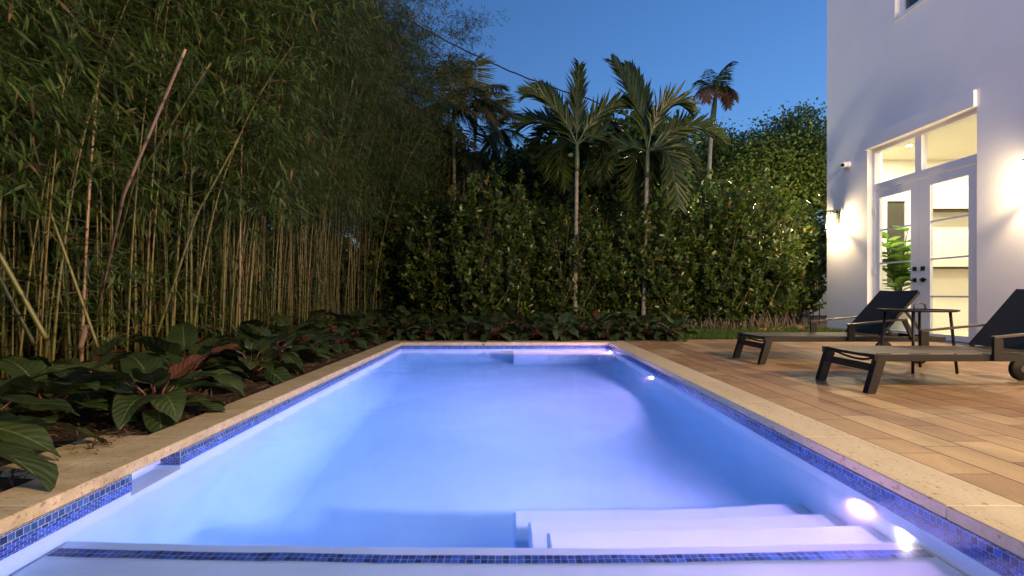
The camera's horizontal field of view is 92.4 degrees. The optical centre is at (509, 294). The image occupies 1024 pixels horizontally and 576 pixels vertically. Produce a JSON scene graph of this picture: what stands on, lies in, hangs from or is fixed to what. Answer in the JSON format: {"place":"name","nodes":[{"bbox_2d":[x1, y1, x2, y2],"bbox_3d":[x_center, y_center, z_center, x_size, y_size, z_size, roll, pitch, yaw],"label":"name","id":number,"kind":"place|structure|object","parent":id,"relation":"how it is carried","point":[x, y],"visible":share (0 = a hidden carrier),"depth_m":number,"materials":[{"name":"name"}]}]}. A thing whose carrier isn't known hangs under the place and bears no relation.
{"place":"outdoors","nodes":[
{"label":"outdoors","id":0,"kind":"place"},
{"bbox_2d":[0,346,1023,572],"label":"swimming pool","id":1,"kind":"structure","parent":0,"point":[959,532],"depth_m":2.15,"materials":[{"name":"tile"}]},
{"bbox_2d":[0,348,1023,575],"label":"pool water","id":2,"kind":"structure","parent":1,"relation":"in","point":[504,462],"depth_m":2.04,"materials":[{"name":"blue liquid"}]},
{"bbox_2d":[0,341,1023,558],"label":"pool coping","id":3,"kind":"object","parent":1,"relation":"on","point":[996,519],"visible":0.97,"depth_m":2.31,"materials":[{"name":"stone"}]},
{"bbox_2d":[336,305,826,327],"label":"ground","id":4,"kind":"structure","parent":0,"point":[816,317],"depth_m":15.23,"materials":[{"name":"soil"}]},
{"bbox_2d":[0,311,796,492],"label":"planting bed","id":5,"kind":"object","parent":4,"relation":"on","point":[21,481],"visible":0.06,"depth_m":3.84,"materials":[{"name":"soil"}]},
{"bbox_2d":[0,368,96,440],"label":"leafy plant","id":6,"kind":"object","parent":5,"relation":"on","point":[5,387],"visible":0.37,"depth_m":2.63,"materials":[{"name":"green plant"}]},
{"bbox_2d":[0,374,107,491],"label":"leafy plant","id":7,"kind":"object","parent":5,"relation":"on","point":[21,438],"visible":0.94,"depth_m":2.16,"materials":[{"name":"green plant"}]},
{"bbox_2d":[0,351,137,430],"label":"leafy plant","id":8,"kind":"object","parent":5,"relation":"on","point":[14,366],"visible":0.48,"depth_m":2.77,"materials":[{"name":"green plant"}]},
{"bbox_2d":[0,172,138,355],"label":"hedge shrub","id":9,"kind":"object","parent":5,"relation":"on","point":[91,316],"visible":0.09,"depth_m":6.23,"materials":[{"name":"green plant"}]},
{"bbox_2d":[0,334,167,416],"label":"leafy plant","id":10,"kind":"object","parent":5,"relation":"on","point":[94,354],"visible":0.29,"depth_m":3.28,"materials":[{"name":"green plant"}]},
{"bbox_2d":[0,0,200,316],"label":"bamboo clump","id":11,"kind":"object","parent":5,"relation":"on","point":[28,88],"visible":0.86,"depth_m":3.20,"materials":[{"name":"green plant"}]},
{"bbox_2d":[0,275,36,346],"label":"bamboo cane","id":12,"kind":"object","parent":11,"relation":"attached to","point":[17,312],"visible":0.99,"depth_m":2.94,"materials":[{"name":"plant"}]},
{"bbox_2d":[0,251,50,341],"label":"bamboo cane","id":13,"kind":"object","parent":11,"relation":"attached to","point":[26,302],"visible":1,"depth_m":2.85,"materials":[{"name":"plant"}]},
{"bbox_2d":[49,213,99,349],"bbox_3d":[-2.783,-0.077,3.135,0.256,0.875,0.050,0,0,-25],"label":"bamboo cane","id":14,"kind":"object","parent":11,"relation":"attached to","point":[76,285],"visible":1,"depth_m":3.13,"materials":[{"name":"plant"}]},
{"bbox_2d":[0,3,230,355],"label":"bamboo clump","id":15,"kind":"object","parent":5,"relation":"on","point":[16,333],"visible":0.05,"depth_m":4.92,"materials":[{"name":"green plant"}]},
{"bbox_2d":[73,183,188,345],"bbox_3d":[-6.117,-0.747,7.550,2.125,3.007,1.759,0,0,28],"label":"hedge shrub","id":16,"kind":"object","parent":5,"relation":"on","point":[123,321],"visible":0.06,"depth_m":7.39,"materials":[{"name":"green plant"}]},
{"bbox_2d":[0,0,264,379],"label":"bamboo clump","id":17,"kind":"object","parent":5,"relation":"on","point":[147,40],"visible":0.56,"depth_m":3.80,"materials":[{"name":"plant"}]},
{"bbox_2d":[89,48,186,341],"bbox_3d":[-2.922,-0.465,3.620,2.818,1.829,0.162,0,0,41],"label":"bamboo cane","id":18,"kind":"object","parent":17,"relation":"attached to","point":[132,175],"visible":0.94,"depth_m":3.06,"materials":[{"name":"brown plant"}]},
{"bbox_2d":[40,352,241,433],"bbox_3d":[-2.244,0.626,3.046,0.868,0.480,0.987,0,0,12],"label":"leafy plant","id":19,"kind":"object","parent":5,"relation":"on","point":[164,409],"visible":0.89,"depth_m":2.92,"materials":[{"name":"green plant"}]},
{"bbox_2d":[8,0,296,358],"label":"bamboo clump","id":20,"kind":"object","parent":5,"relation":"on","point":[129,242],"depth_m":6.10,"materials":[{"name":"green plant"}]},
{"bbox_2d":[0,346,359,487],"bbox_3d":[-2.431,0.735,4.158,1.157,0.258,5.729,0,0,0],"label":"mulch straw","id":21,"kind":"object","parent":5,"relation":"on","point":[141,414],"visible":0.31,"depth_m":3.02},
{"bbox_2d":[0,0,363,378],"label":"bamboo clump","id":22,"kind":"object","parent":5,"relation":"on","point":[163,83],"visible":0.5,"depth_m":4.50,"materials":[{"name":"green plant"}]},
{"bbox_2d":[94,62,211,331],"bbox_3d":[-3.061,-0.483,3.929,3.197,1.825,0.132,0,0,40],"label":"bamboo cane","id":23,"kind":"object","parent":22,"relation":"attached to","point":[169,127],"visible":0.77,"depth_m":3.45,"materials":[{"name":"plant"}]},
{"bbox_2d":[155,137,239,336],"bbox_3d":[-2.937,-0.515,4.600,0.809,1.918,0.024,0,0,0],"label":"bamboo cane","id":24,"kind":"object","parent":22,"relation":"attached to","point":[186,246],"visible":0.92,"depth_m":4.59,"materials":[{"name":"plant"}]},
{"bbox_2d":[109,321,260,396],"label":"leafy plant","id":25,"kind":"object","parent":5,"relation":"on","point":[182,336],"visible":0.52,"depth_m":3.84,"materials":[{"name":"green plant"}]},
{"bbox_2d":[134,332,249,381],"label":"leafy plant","id":26,"kind":"object","parent":5,"relation":"on","point":[215,359],"visible":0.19,"depth_m":4.67,"materials":[{"name":"green plant"}]},
{"bbox_2d":[159,208,235,337],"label":"hedge shrub","id":27,"kind":"object","parent":5,"relation":"on","point":[195,244],"visible":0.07,"depth_m":8.66,"materials":[{"name":"green plant"}]},
{"bbox_2d":[31,0,391,360],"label":"bamboo clump","id":28,"kind":"object","parent":5,"relation":"on","point":[271,209],"visible":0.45,"depth_m":5.57,"materials":[{"name":"plant"}]},
{"bbox_2d":[105,7,333,338],"bbox_3d":[-5.097,-2.653,8.116,5.288,6.808,4.551,0,0,34],"label":"bamboo clump","id":29,"kind":"object","parent":5,"relation":"on","point":[188,268],"visible":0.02,"depth_m":7.61,"materials":[{"name":"plant"}]},
{"bbox_2d":[198,319,287,360],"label":"leafy plant","id":30,"kind":"object","parent":5,"relation":"on","point":[247,328],"visible":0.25,"depth_m":5.48,"materials":[{"name":"green plant"}]},
{"bbox_2d":[187,334,304,387],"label":"leafy plant","id":31,"kind":"object","parent":5,"relation":"on","point":[271,373],"visible":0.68,"depth_m":4.39,"materials":[{"name":"green plant"}]},
{"bbox_2d":[121,0,386,341],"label":"bamboo clump","id":32,"kind":"object","parent":5,"relation":"on","point":[273,277],"visible":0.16,"depth_m":6.65,"materials":[{"name":"green plant"}]},
{"bbox_2d":[251,224,297,324],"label":"hedge shrub","id":33,"kind":"object","parent":5,"relation":"on","point":[270,272],"visible":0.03,"depth_m":11.23,"materials":[{"name":"green plant"}]},
{"bbox_2d":[216,317,333,373],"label":"leafy plant","id":34,"kind":"object","parent":5,"relation":"on","point":[302,346],"visible":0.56,"depth_m":5.14,"materials":[{"name":"green plant"}]},
{"bbox_2d":[202,0,389,333],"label":"bamboo clump","id":35,"kind":"object","parent":5,"relation":"on","point":[267,258],"visible":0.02,"depth_m":9.76,"materials":[{"name":"green plant"}]},
{"bbox_2d":[262,311,331,350],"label":"leafy plant","id":36,"kind":"object","parent":5,"relation":"on","point":[283,326],"visible":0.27,"depth_m":6.54,"materials":[{"name":"green plant"}]},
{"bbox_2d":[172,0,425,334],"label":"bamboo clump","id":37,"kind":"object","parent":5,"relation":"on","point":[329,130],"visible":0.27,"depth_m":7.94,"materials":[{"name":"green plant"}]},
{"bbox_2d":[272,327,353,362],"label":"leafy plant","id":38,"kind":"object","parent":5,"relation":"on","point":[328,333],"visible":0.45,"depth_m":5.87,"materials":[{"name":"green plant"}]},
{"bbox_2d":[257,7,406,326],"bbox_3d":[-4.970,-3.154,11.543,5.389,7.810,5.024,0,0,-13],"label":"bamboo clump","id":39,"kind":"object","parent":5,"relation":"on","point":[310,240],"visible":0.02,"depth_m":11.15,"materials":[{"name":"green plant"}]},
{"bbox_2d":[310,321,374,353],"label":"leafy plant","id":40,"kind":"object","parent":5,"relation":"on","point":[344,331],"visible":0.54,"depth_m":6.72,"materials":[{"name":"green plant"}]},
{"bbox_2d":[323,223,378,314],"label":"hedge shrub","id":41,"kind":"object","parent":5,"relation":"on","point":[341,291],"visible":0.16,"depth_m":14.92,"materials":[{"name":"green plant"}]},
{"bbox_2d":[245,0,464,325],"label":"bamboo clump","id":42,"kind":"object","parent":5,"relation":"on","point":[335,213],"visible":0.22,"depth_m":9.02,"materials":[{"name":"green plant"}]},
{"bbox_2d":[328,314,382,345],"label":"leafy plant","id":43,"kind":"object","parent":5,"relation":"on","point":[372,338],"visible":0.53,"depth_m":7.50,"materials":[{"name":"green plant"}]},
{"bbox_2d":[245,0,466,328],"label":"bamboo clump","id":44,"kind":"object","parent":5,"relation":"on","point":[351,225],"visible":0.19,"depth_m":10.15,"materials":[{"name":"green plant"}]},
{"bbox_2d":[275,0,480,322],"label":"bamboo clump","id":45,"kind":"object","parent":5,"relation":"on","point":[401,161],"visible":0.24,"depth_m":10.87,"materials":[{"name":"green plant"}]},
{"bbox_2d":[363,316,409,342],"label":"leafy plant","id":46,"kind":"object","parent":5,"relation":"on","point":[383,322],"visible":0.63,"depth_m":8.16,"materials":[{"name":"green plant"}]},
{"bbox_2d":[355,0,432,313],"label":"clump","id":47,"kind":"object","parent":5,"relation":"on","point":[361,267],"visible":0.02,"depth_m":14.37,"materials":[{"name":"green plant"}]},
{"bbox_2d":[377,305,430,332],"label":"leafy plant","id":48,"kind":"object","parent":5,"relation":"on","point":[400,310],"visible":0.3,"depth_m":8.93,"materials":[{"name":"green plant"}]},
{"bbox_2d":[378,311,436,347],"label":"leafy plant","id":49,"kind":"object","parent":5,"relation":"on","point":[397,337],"visible":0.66,"depth_m":8.22,"materials":[{"name":"green plant"}]},
{"bbox_2d":[359,180,456,326],"bbox_3d":[-2.288,-0.926,11.088,2.380,3.368,1.970,0,0,0],"label":"hedge shrub","id":50,"kind":"object","parent":5,"relation":"on","point":[393,247],"visible":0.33,"depth_m":10.70,"materials":[{"name":"green plant"}]},
{"bbox_2d":[353,91,474,316],"bbox_3d":[-2.945,-2.178,13.919,4.042,5.857,3.768,0,0,16],"label":"bamboo clump","id":51,"kind":"object","parent":5,"relation":"on","point":[446,181],"visible":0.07,"depth_m":13.47,"materials":[{"name":"green plant"}]},
{"bbox_2d":[334,0,509,316],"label":"bamboo clump","id":52,"kind":"object","parent":5,"relation":"on","point":[446,71],"visible":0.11,"depth_m":12.51,"materials":[{"name":"green plant"}]},
{"bbox_2d":[402,316,448,340],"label":"leafy plant","id":53,"kind":"object","parent":5,"relation":"on","point":[426,324],"visible":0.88,"depth_m":8.04,"materials":[{"name":"green plant"}]},
{"bbox_2d":[393,202,479,328],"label":"hedge shrub","id":54,"kind":"object","parent":5,"relation":"on","point":[435,284],"visible":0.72,"depth_m":9.89,"materials":[{"name":"green plant"}]},
{"bbox_2d":[406,50,503,318],"bbox_3d":[-1.533,-2.853,13.447,2.901,7.209,1.817,0,0,0],"label":"feathery palm","id":55,"kind":"object","parent":5,"relation":"on","point":[459,109],"visible":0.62,"depth_m":13.43,"materials":[{"name":"green plant"}]},
{"bbox_2d":[427,187,501,321],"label":"hedge shrub","id":56,"kind":"object","parent":5,"relation":"on","point":[439,204],"visible":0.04,"depth_m":10.94,"materials":[{"name":"green plant"}]},
{"bbox_2d":[398,143,531,240],"bbox_3d":[-1.412,-1.811,15.121,5.718,5.241,4.131,0,0,0],"label":"broadleaf tree","id":57,"kind":"object","parent":5,"relation":"on","point":[446,171],"visible":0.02,"depth_m":14.12,"materials":[{"name":"green plant"}]},
{"bbox_2d":[417,117,515,201],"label":"feathery palm","id":58,"kind":"object","parent":5,"relation":"on","point":[473,162],"visible":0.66,"depth_m":13.68,"materials":[{"name":"green plant"}]},
{"bbox_2d":[447,313,495,340],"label":"leafy plant","id":59,"kind":"object","parent":5,"relation":"on","point":[467,335],"visible":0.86,"depth_m":8.22,"materials":[{"name":"green plant"}]},
{"bbox_2d":[439,50,513,191],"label":"feathery palm","id":60,"kind":"object","parent":5,"relation":"on","point":[490,113],"visible":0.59,"depth_m":13.84,"materials":[{"name":"green plant"}]},
{"bbox_2d":[440,161,544,330],"bbox_3d":[-0.425,-0.911,9.954,2.049,3.336,1.670,0,0,-17],"label":"hedge shrub","id":61,"kind":"object","parent":5,"relation":"on","point":[490,282],"visible":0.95,"depth_m":9.54,"materials":[{"name":"green plant"}]},
{"bbox_2d":[468,91,527,199],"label":"feathery palm","id":62,"kind":"object","parent":5,"relation":"on","point":[506,102],"visible":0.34,"depth_m":14.30,"materials":[{"name":"green plant"}]},
{"bbox_2d":[471,311,524,344],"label":"leafy plant","id":63,"kind":"object","parent":5,"relation":"on","point":[488,325],"visible":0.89,"depth_m":8.06,"materials":[{"name":"green plant"}]},
{"bbox_2d":[488,307,552,340],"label":"leafy plant","id":64,"kind":"object","parent":5,"relation":"on","point":[511,313],"visible":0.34,"depth_m":8.79,"materials":[{"name":"green plant"}]},
{"bbox_2d":[497,223,569,328],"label":"hedge shrub","id":65,"kind":"object","parent":5,"relation":"on","point":[533,303],"visible":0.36,"depth_m":10.18,"materials":[{"name":"green plant"}]},
{"bbox_2d":[503,183,569,323],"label":"hedge shrub","id":66,"kind":"object","parent":5,"relation":"on","point":[534,218],"visible":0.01,"depth_m":11.40,"materials":[{"name":"green plant"}]},
{"bbox_2d":[472,137,602,318],"bbox_3d":[0.753,-1.867,14.086,4.388,5.345,4.112,0,0,0],"label":"broadleaf tree","id":67,"kind":"object","parent":5,"relation":"on","point":[517,159],"visible":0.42,"depth_m":13.09,"materials":[{"name":"green plant"}]},
{"bbox_2d":[517,318,559,340],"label":"leafy plant","id":68,"kind":"object","parent":5,"relation":"on","point":[537,326],"visible":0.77,"depth_m":8.12,"materials":[{"name":"green plant"}]},
{"bbox_2d":[534,311,591,341],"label":"leafy plant","id":69,"kind":"object","parent":5,"relation":"on","point":[565,318],"visible":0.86,"depth_m":8.13,"materials":[{"name":"green plant"}]},
{"bbox_2d":[507,57,645,327],"bbox_3d":[1.316,-2.078,10.349,2.757,5.657,1.342,0,0,-11],"label":"christmas palm","id":70,"kind":"object","parent":5,"relation":"on","point":[563,121],"visible":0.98,"depth_m":10.04,"materials":[{"name":"green plant"}]},
{"bbox_2d":[531,202,621,327],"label":"hedge shrub","id":71,"kind":"object","parent":5,"relation":"on","point":[561,301],"visible":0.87,"depth_m":9.94,"materials":[{"name":"green plant"}]},
{"bbox_2d":[533,183,619,325],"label":"hedge shrub","id":72,"kind":"object","parent":5,"relation":"on","point":[585,207],"visible":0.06,"depth_m":11.36,"materials":[{"name":"green plant"}]},
{"bbox_2d":[554,312,605,340],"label":"leafy plant","id":73,"kind":"object","parent":5,"relation":"on","point":[581,323],"visible":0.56,"depth_m":8.30,"materials":[{"name":"green plant"}]},
{"bbox_2d":[566,306,629,338],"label":"leafy plant","id":74,"kind":"object","parent":5,"relation":"on","point":[610,315],"visible":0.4,"depth_m":8.90,"materials":[{"name":"green plant"}]},
{"bbox_2d":[516,167,685,238],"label":"broadleaf tree","id":75,"kind":"object","parent":5,"relation":"on","point":[605,196],"visible":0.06,"depth_m":13.33,"materials":[{"name":"green plant"}]},
{"bbox_2d":[585,320,624,340],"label":"leafy plant","id":76,"kind":"object","parent":5,"relation":"on","point":[607,325],"visible":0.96,"depth_m":8.07,"materials":[{"name":"green plant"}]},
{"bbox_2d":[568,214,647,330],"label":"hedge shrub","id":77,"kind":"object","parent":5,"relation":"on","point":[613,304],"visible":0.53,"depth_m":9.98,"materials":[{"name":"green plant"}]},
{"bbox_2d":[522,105,700,320],"bbox_3d":[2.873,-2.098,13.480,4.769,5.802,4.328,0,0,35],"label":"broadleaf tree","id":78,"kind":"object","parent":5,"relation":"on","point":[630,127],"visible":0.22,"depth_m":12.54,"materials":[{"name":"green plant"}]},
{"bbox_2d":[598,316,651,340],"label":"leafy plant","id":79,"kind":"object","parent":5,"relation":"on","point":[630,336],"visible":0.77,"depth_m":8.15,"materials":[{"name":"green plant"}]},
{"bbox_2d":[594,187,676,326],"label":"hedge shrub","id":80,"kind":"object","parent":5,"relation":"on","point":[620,203],"visible":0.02,"depth_m":11.29,"materials":[{"name":"green plant"}]},
{"bbox_2d":[619,310,670,340],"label":"leafy plant","id":81,"kind":"object","parent":5,"relation":"on","point":[646,318],"visible":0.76,"depth_m":8.24,"materials":[{"name":"green plant"}]},
{"bbox_2d":[604,196,702,330],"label":"hedge shrub","id":82,"kind":"object","parent":5,"relation":"on","point":[662,282],"visible":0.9,"depth_m":9.78,"materials":[{"name":"green plant"}]},
{"bbox_2d":[584,53,732,315],"bbox_3d":[3.132,-2.120,10.011,3.091,5.742,1.378,0,0,-8],"label":"christmas palm","id":83,"kind":"object","parent":5,"relation":"on","point":[671,176],"visible":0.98,"depth_m":9.96,"materials":[{"name":"green plant"}]},
{"bbox_2d":[644,316,690,341],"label":"leafy plant","id":84,"kind":"object","parent":5,"relation":"on","point":[680,335],"visible":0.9,"depth_m":8.02,"materials":[{"name":"green plant"}]},
{"bbox_2d":[651,310,699,336],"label":"leafy plant","id":85,"kind":"object","parent":5,"relation":"on","point":[673,318],"visible":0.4,"depth_m":8.81,"materials":[{"name":"green plant"}]},
{"bbox_2d":[658,169,726,219],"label":"broadleaf tree","id":86,"kind":"object","parent":5,"relation":"on","point":[707,187],"visible":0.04,"depth_m":14.26,"materials":[{"name":"green plant"}]},
{"bbox_2d":[649,200,744,328],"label":"hedge shrub","id":87,"kind":"object","parent":5,"relation":"on","point":[695,308],"visible":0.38,"depth_m":10.17,"materials":[{"name":"green plant"}]},
{"bbox_2d":[668,182,727,325],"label":"hedge shrub","id":88,"kind":"object","parent":5,"relation":"on","point":[696,208],"visible":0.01,"depth_m":11.11,"materials":[{"name":"green plant"}]},
{"bbox_2d":[687,187,780,329],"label":"hedge shrub","id":89,"kind":"object","parent":5,"relation":"on","point":[729,300],"visible":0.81,"depth_m":9.97,"materials":[{"name":"green plant"}]},
{"bbox_2d":[704,164,813,328],"bbox_3d":[5.237,-0.976,10.602,2.130,3.467,1.736,0,0,-3],"label":"hedge shrub","id":90,"kind":"object","parent":5,"relation":"on","point":[773,279],"visible":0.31,"depth_m":10.25,"materials":[{"name":"green plant"}]},
{"bbox_2d":[750,199,826,326],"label":"hedge shrub","id":91,"kind":"object","parent":5,"relation":"on","point":[800,293],"visible":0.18,"depth_m":11.09,"materials":[{"name":"green plant"}]},
{"bbox_2d":[753,194,826,325],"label":"hedge shrub","id":92,"kind":"object","parent":5,"relation":"on","point":[817,296],"visible":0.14,"depth_m":11.84,"materials":[{"name":"green plant"}]},
{"bbox_2d":[692,61,738,185],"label":"tall palm","id":93,"kind":"object","parent":4,"relation":"on","point":[727,94],"visible":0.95,"depth_m":16.44,"materials":[{"name":"green plant"}]},
{"bbox_2d":[680,117,819,218],"bbox_3d":[7.779,-3.125,20.203,8.340,7.958,6.941,0,0,0],"label":"shade tree","id":94,"kind":"object","parent":4,"relation":"on","point":[703,151],"visible":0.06,"depth_m":18.85,"materials":[{"name":"green plant"}]},
{"bbox_2d":[684,97,826,229],"bbox_3d":[10.489,-3.260,19.050,9.610,8.241,7.275,0,0,40],"label":"shade tree","id":95,"kind":"object","parent":4,"relation":"on","point":[797,155],"visible":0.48,"depth_m":17.28,"materials":[{"name":"green plant"}]},
{"bbox_2d":[660,325,844,338],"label":"lawn grass","id":96,"kind":"structure","parent":0,"point":[719,333],"depth_m":9.34,"materials":[{"name":"green plant"}]},
{"bbox_2d":[621,339,1023,505],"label":"pool deck","id":97,"kind":"structure","parent":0,"point":[966,423],"depth_m":3.54,"materials":[{"name":"brown wood"}]},
{"bbox_2d":[733,290,945,364],"bbox_3d":[3.665,0.351,5.560,1.999,0.798,0.692,0,0,0],"label":"sun lounger","id":98,"kind":"object","parent":97,"relation":"on","point":[865,325],"visible":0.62,"depth_m":5.48,"materials":[{"name":"grey metal"}]},
{"bbox_2d":[876,302,959,373],"bbox_3d":[4.020,0.411,4.850,0.640,0.679,0.640,0,0,0],"label":"side table","id":99,"kind":"object","parent":97,"relation":"on","point":[913,310],"visible":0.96,"depth_m":4.67,"materials":[{"name":"grey metal"}]},
{"bbox_2d":[815,289,1023,393],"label":"sun lounger","id":100,"kind":"object","parent":97,"relation":"on","point":[999,336],"visible":1,"depth_m":4.07,"materials":[{"name":"grey metal"}]},
{"bbox_2d":[827,0,1023,345],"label":"white house","id":101,"kind":"structure","parent":0,"point":[939,84],"depth_m":8.31,"materials":[{"name":"paint"}]},
{"bbox_2d":[882,226,910,330],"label":"fig plant","id":102,"kind":"object","parent":101,"relation":"on","point":[898,274],"visible":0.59,"depth_m":9.31,"materials":[{"name":"green plant"}]},
{"bbox_2d":[882,195,910,290],"bbox_3d":[7.910,-1.040,10.069,0.620,1.980,0.059,0,0,0],"label":"inner window","id":103,"kind":"structure","parent":101,"relation":"in","point":[896,209],"depth_m":10.05,"materials":[{"name":"glass"}]},
{"bbox_2d":[876,180,918,334],"bbox_3d":[6.806,-0.596,8.656,0.109,2.632,0.957,0,0,0],"label":"door","id":104,"kind":"structure","parent":101,"relation":"in","point":[913,186],"depth_m":8.32,"materials":[{"name":"white paint"}]},
{"bbox_2d":[892,0,925,23],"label":"window","id":105,"kind":"structure","parent":101,"relation":"in","point":[906,6],"depth_m":8.37,"materials":[{"name":"white paint"}]},
{"bbox_2d":[919,163,976,342],"bbox_3d":[6.806,-0.596,7.636,0.109,2.632,1.063,0,0,0],"label":"door","id":106,"kind":"structure","parent":101,"relation":"in","point":[926,220],"depth_m":7.81,"materials":[{"name":"white paint"}]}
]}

